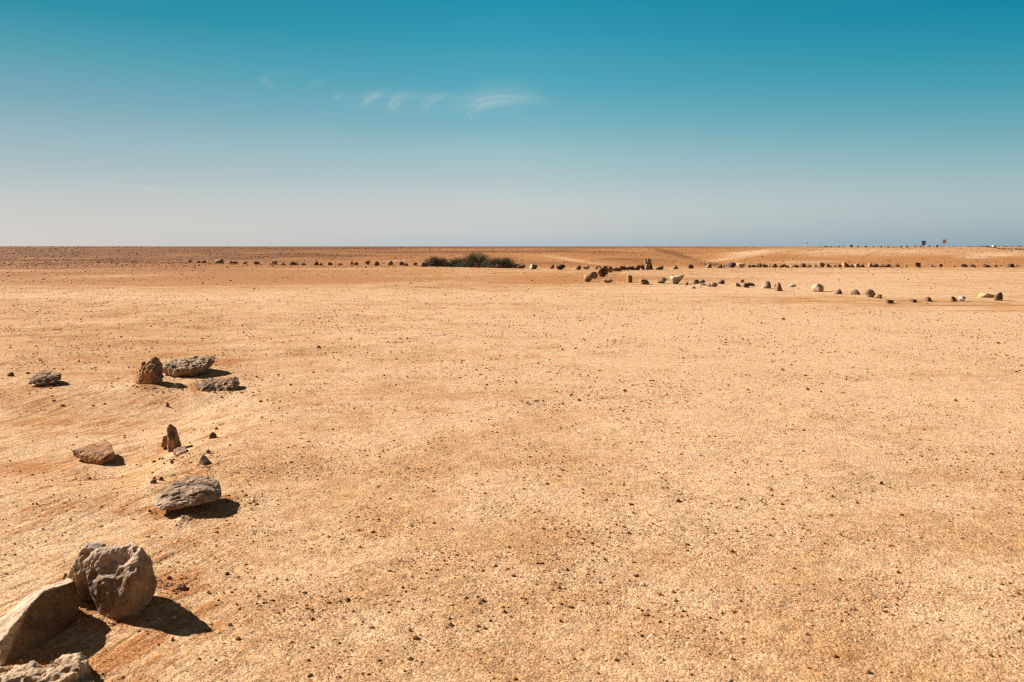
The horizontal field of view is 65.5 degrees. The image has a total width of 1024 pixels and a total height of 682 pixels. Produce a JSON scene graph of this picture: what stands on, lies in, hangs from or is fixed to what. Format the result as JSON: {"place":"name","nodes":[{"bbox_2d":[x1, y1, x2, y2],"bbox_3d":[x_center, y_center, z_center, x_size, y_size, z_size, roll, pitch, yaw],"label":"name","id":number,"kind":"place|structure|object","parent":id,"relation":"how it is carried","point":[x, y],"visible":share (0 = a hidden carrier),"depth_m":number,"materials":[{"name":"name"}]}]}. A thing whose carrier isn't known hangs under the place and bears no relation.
{"place":"outdoors","nodes":[
{"label":"outdoors","id":0,"kind":"place"},
{"bbox_2d":[0,246,1023,681],"bbox_3d":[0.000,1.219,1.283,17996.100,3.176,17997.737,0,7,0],"label":"ground","id":1,"kind":"structure","parent":0,"point":[138,408],"depth_m":6.14,"materials":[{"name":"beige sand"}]},
{"bbox_2d":[0,578,78,664],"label":"rock slab","id":2,"kind":"object","parent":1,"relation":"on","point":[39,617],"visible":0.92,"depth_m":3.21,"materials":[{"name":"stone"}]},
{"bbox_2d":[28,370,61,384],"bbox_3d":[-5.454,0.427,9.323,0.339,0.103,0.580,-3,7,-24],"label":"rock slab","id":3,"kind":"object","parent":1,"relation":"on","point":[45,377],"visible":1,"depth_m":9.20,"materials":[{"name":"stone"}]},
{"bbox_2d":[0,653,93,681],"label":"rock","id":4,"kind":"object","parent":1,"relation":"on","point":[74,667],"visible":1,"depth_m":2.88,"materials":[{"name":"stone"}]},
{"bbox_2d":[72,440,113,464],"bbox_3d":[-3.371,0.905,6.436,0.283,0.098,0.462,-6,9,-41],"label":"rock","id":5,"kind":"object","parent":1,"relation":"on","point":[100,453],"visible":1,"depth_m":6.36,"materials":[{"name":"stone"}]},
{"bbox_2d":[65,542,156,620],"bbox_3d":[-1.843,1.059,3.617,0.554,0.315,0.269,3,7,21],"label":"boulder","id":6,"kind":"object","parent":1,"relation":"on","point":[116,582],"visible":0.94,"depth_m":3.51,"materials":[{"name":"stone"}]},
{"bbox_2d":[136,356,163,384],"bbox_3d":[-4.219,0.364,9.268,0.304,0.350,0.412,-3,8,-26],"label":"rock","id":7,"kind":"object","parent":1,"relation":"on","point":[150,371],"visible":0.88,"depth_m":9.19,"materials":[{"name":"stone"}]},
{"bbox_2d":[161,435,166,447],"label":"rock","id":8,"kind":"object","parent":1,"relation":"on","point":[164,442],"visible":0.63,"depth_m":6.77,"materials":[{"name":"stone"}]},
{"bbox_2d":[167,424,181,451],"bbox_3d":[-2.825,0.809,6.650,0.105,0.246,0.220,-2,7,-19],"label":"rock","id":9,"kind":"object","parent":1,"relation":"on","point":[173,441],"visible":0.82,"depth_m":6.58,"materials":[{"name":"stone"}]},
{"bbox_2d":[173,446,186,454],"bbox_3d":[-2.663,0.886,6.400,0.104,0.059,0.180,-2,7,-16],"label":"rock","id":10,"kind":"object","parent":1,"relation":"on","point":[179,450],"visible":0.98,"depth_m":6.36,"materials":[{"name":"stone"}]},
{"bbox_2d":[173,583,186,590],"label":"stone","id":11,"kind":"object","parent":1,"relation":"on","point":[180,586],"visible":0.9,"depth_m":3.76,"materials":[{"name":"brown stone"}]},
{"bbox_2d":[154,476,221,509],"bbox_3d":[-1.999,0.961,4.985,0.392,0.137,0.426,0,7,0],"label":"rock","id":12,"kind":"object","parent":1,"relation":"on","point":[188,491],"visible":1,"depth_m":4.90,"materials":[{"name":"stone"}]},
{"bbox_2d":[162,355,214,376],"bbox_3d":[-4.145,0.303,10.098,0.775,0.208,0.816,0,7,0],"label":"rock slab","id":13,"kind":"object","parent":1,"relation":"on","point":[195,365],"visible":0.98,"depth_m":9.86,"materials":[{"name":"stone"}]},
{"bbox_2d":[199,454,209,465],"bbox_3d":[-2.308,0.890,5.966,0.084,0.088,0.192,-3,7,-24],"label":"rock","id":14,"kind":"object","parent":1,"relation":"on","point":[204,460],"visible":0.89,"depth_m":5.91,"materials":[{"name":"stone"}]},
{"bbox_2d":[209,432,216,438],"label":"stone","id":15,"kind":"object","parent":1,"relation":"on","point":[212,435],"visible":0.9,"depth_m":6.79,"materials":[{"name":"brown stone"}]},
{"bbox_2d":[194,376,239,391],"bbox_3d":[-3.355,0.493,9.080,0.448,0.129,0.634,-4,8,-31],"label":"rock slab","id":16,"kind":"object","parent":1,"relation":"on","point":[232,383],"visible":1,"depth_m":8.98,"materials":[{"name":"stone"}]},
{"bbox_2d":[214,259,223,263],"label":"stone","id":17,"kind":"object","parent":1,"relation":"on","point":[221,261],"visible":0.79,"depth_m":75.39,"materials":[{"name":"beige stone"}]},
{"bbox_2d":[423,255,455,266],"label":"desert shrub","id":18,"kind":"object","parent":1,"relation":"on","point":[435,262],"visible":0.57,"depth_m":70.41,"materials":[{"name":"green plant"}]},
{"bbox_2d":[448,257,465,266],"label":"desert shrub","id":19,"kind":"object","parent":1,"relation":"on","point":[454,260],"visible":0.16,"depth_m":72.46,"materials":[{"name":"green plant"}]},
{"bbox_2d":[454,251,490,267],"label":"desert shrub","id":20,"kind":"object","parent":1,"relation":"on","point":[470,262],"visible":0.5,"depth_m":69.39,"materials":[{"name":"green plant"}]},
{"bbox_2d":[479,257,525,268],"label":"desert shrub","id":21,"kind":"object","parent":1,"relation":"on","point":[506,262],"visible":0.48,"depth_m":67.40,"materials":[{"name":"green plant"}]},
{"bbox_2d":[0,246,1023,267],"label":"hill scree","id":22,"kind":"structure","parent":1,"relation":"on","point":[118,260],"depth_m":127.56,"materials":[{"name":"stone"}]},
{"bbox_2d":[530,264,536,268],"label":"stone","id":23,"kind":"object","parent":1,"relation":"on","point":[533,266],"visible":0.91,"depth_m":56.32,"materials":[{"name":"beige stone"}]},
{"bbox_2d":[556,264,564,269],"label":"stone","id":24,"kind":"object","parent":1,"relation":"on","point":[560,266],"visible":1,"depth_m":54.79,"materials":[{"name":"stone"}]},
{"bbox_2d":[584,273,593,281],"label":"stone","id":25,"kind":"object","parent":1,"relation":"on","point":[589,277],"visible":0.98,"depth_m":35.96,"materials":[{"name":"beige stone"}]},
{"bbox_2d":[591,271,597,278],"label":"stone","id":26,"kind":"object","parent":1,"relation":"on","point":[595,274],"visible":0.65,"depth_m":39.17,"materials":[{"name":"brown stone"}]},
{"bbox_2d":[597,268,605,276],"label":"stone","id":27,"kind":"object","parent":1,"relation":"on","point":[601,272],"visible":0.93,"depth_m":41.53,"materials":[{"name":"brown stone"}]},
{"bbox_2d":[602,265,607,274],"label":"stone","id":28,"kind":"object","parent":1,"relation":"on","point":[605,268],"visible":0.57,"depth_m":45.50,"materials":[{"name":"brown stone"}]},
{"bbox_2d":[602,279,612,282],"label":"stone","id":29,"kind":"object","parent":1,"relation":"on","point":[607,280],"visible":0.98,"depth_m":35.03,"materials":[{"name":"brown stone"}]},
{"bbox_2d":[608,266,613,272],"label":"stone","id":30,"kind":"object","parent":1,"relation":"on","point":[610,269],"visible":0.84,"depth_m":48.66,"materials":[{"name":"brown stone"}]},
{"bbox_2d":[627,275,631,282],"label":"stone","id":31,"kind":"object","parent":1,"relation":"on","point":[629,278],"visible":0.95,"depth_m":35.30,"materials":[{"name":"brown stone"}]},
{"bbox_2d":[639,279,648,283],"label":"stone","id":32,"kind":"object","parent":1,"relation":"on","point":[643,281],"visible":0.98,"depth_m":33.87,"materials":[{"name":"brown stone"}]},
{"bbox_2d":[657,277,666,282],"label":"stone","id":33,"kind":"object","parent":1,"relation":"on","point":[662,280],"visible":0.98,"depth_m":34.70,"materials":[{"name":"grey stone"}]},
{"bbox_2d":[670,275,683,283],"bbox_3d":[7.138,-2.634,34.319,0.595,0.415,0.622,0,7,0],"label":"stone","id":34,"kind":"object","parent":1,"relation":"on","point":[676,279],"visible":0.89,"depth_m":34.09,"materials":[{"name":"grey stone"}]},
{"bbox_2d":[728,262,735,267],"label":"stone","id":35,"kind":"object","parent":1,"relation":"on","point":[731,265],"visible":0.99,"depth_m":88.53,"materials":[{"name":"grey stone"}]},
{"bbox_2d":[737,263,744,267],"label":"stone","id":36,"kind":"object","parent":1,"relation":"on","point":[742,265],"visible":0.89,"depth_m":93.03,"materials":[{"name":"beige stone"}]},
{"bbox_2d":[761,281,770,287],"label":"stone","id":37,"kind":"object","parent":1,"relation":"on","point":[766,284],"visible":0.98,"depth_m":30.42,"materials":[{"name":"grey stone"}]},
{"bbox_2d":[774,282,782,290],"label":"stone","id":38,"kind":"object","parent":1,"relation":"on","point":[778,287],"visible":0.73,"depth_m":28.91,"materials":[{"name":"brown stone"}]},
{"bbox_2d":[811,284,823,291],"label":"stone","id":39,"kind":"object","parent":1,"relation":"on","point":[817,288],"visible":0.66,"depth_m":28.50,"materials":[{"name":"grey stone"}]},
{"bbox_2d":[831,289,841,293],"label":"stone","id":40,"kind":"object","parent":1,"relation":"on","point":[838,291],"visible":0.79,"depth_m":27.16,"materials":[{"name":"brown stone"}]},
{"bbox_2d":[841,261,849,266],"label":"stone","id":41,"kind":"object","parent":1,"relation":"on","point":[844,264],"visible":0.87,"depth_m":87.39,"materials":[{"name":"beige stone"}]},
{"bbox_2d":[850,289,859,294],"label":"stone","id":42,"kind":"object","parent":1,"relation":"on","point":[854,292],"visible":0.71,"depth_m":26.63,"materials":[{"name":"brown stone"}]},
{"bbox_2d":[865,289,875,296],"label":"stone","id":43,"kind":"object","parent":1,"relation":"on","point":[870,293],"visible":1,"depth_m":25.16,"materials":[{"name":"grey stone"}]},
{"bbox_2d":[923,297,932,301],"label":"stone","id":44,"kind":"object","parent":1,"relation":"on","point":[927,299],"visible":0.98,"depth_m":23.19,"materials":[{"name":"brown stone"}]},
{"bbox_2d":[958,296,965,300],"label":"stone","id":45,"kind":"object","parent":1,"relation":"on","point":[961,298],"visible":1,"depth_m":23.51,"materials":[{"name":"white stone"}]},
{"bbox_2d":[978,292,994,297],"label":"stone","id":46,"kind":"object","parent":1,"relation":"on","point":[983,295],"visible":0.99,"depth_m":25.31,"materials":[{"name":"beige stone"}]},
{"bbox_2d":[993,292,1002,300],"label":"stone","id":47,"kind":"object","parent":1,"relation":"on","point":[998,296],"visible":0.94,"depth_m":23.87,"materials":[{"name":"brown stone"}]},
{"bbox_2d":[0,0,1023,245],"label":"sky","id":48,"kind":"structure","parent":0,"point":[123,122],"materials":[{"name":"blue"}]}
]}

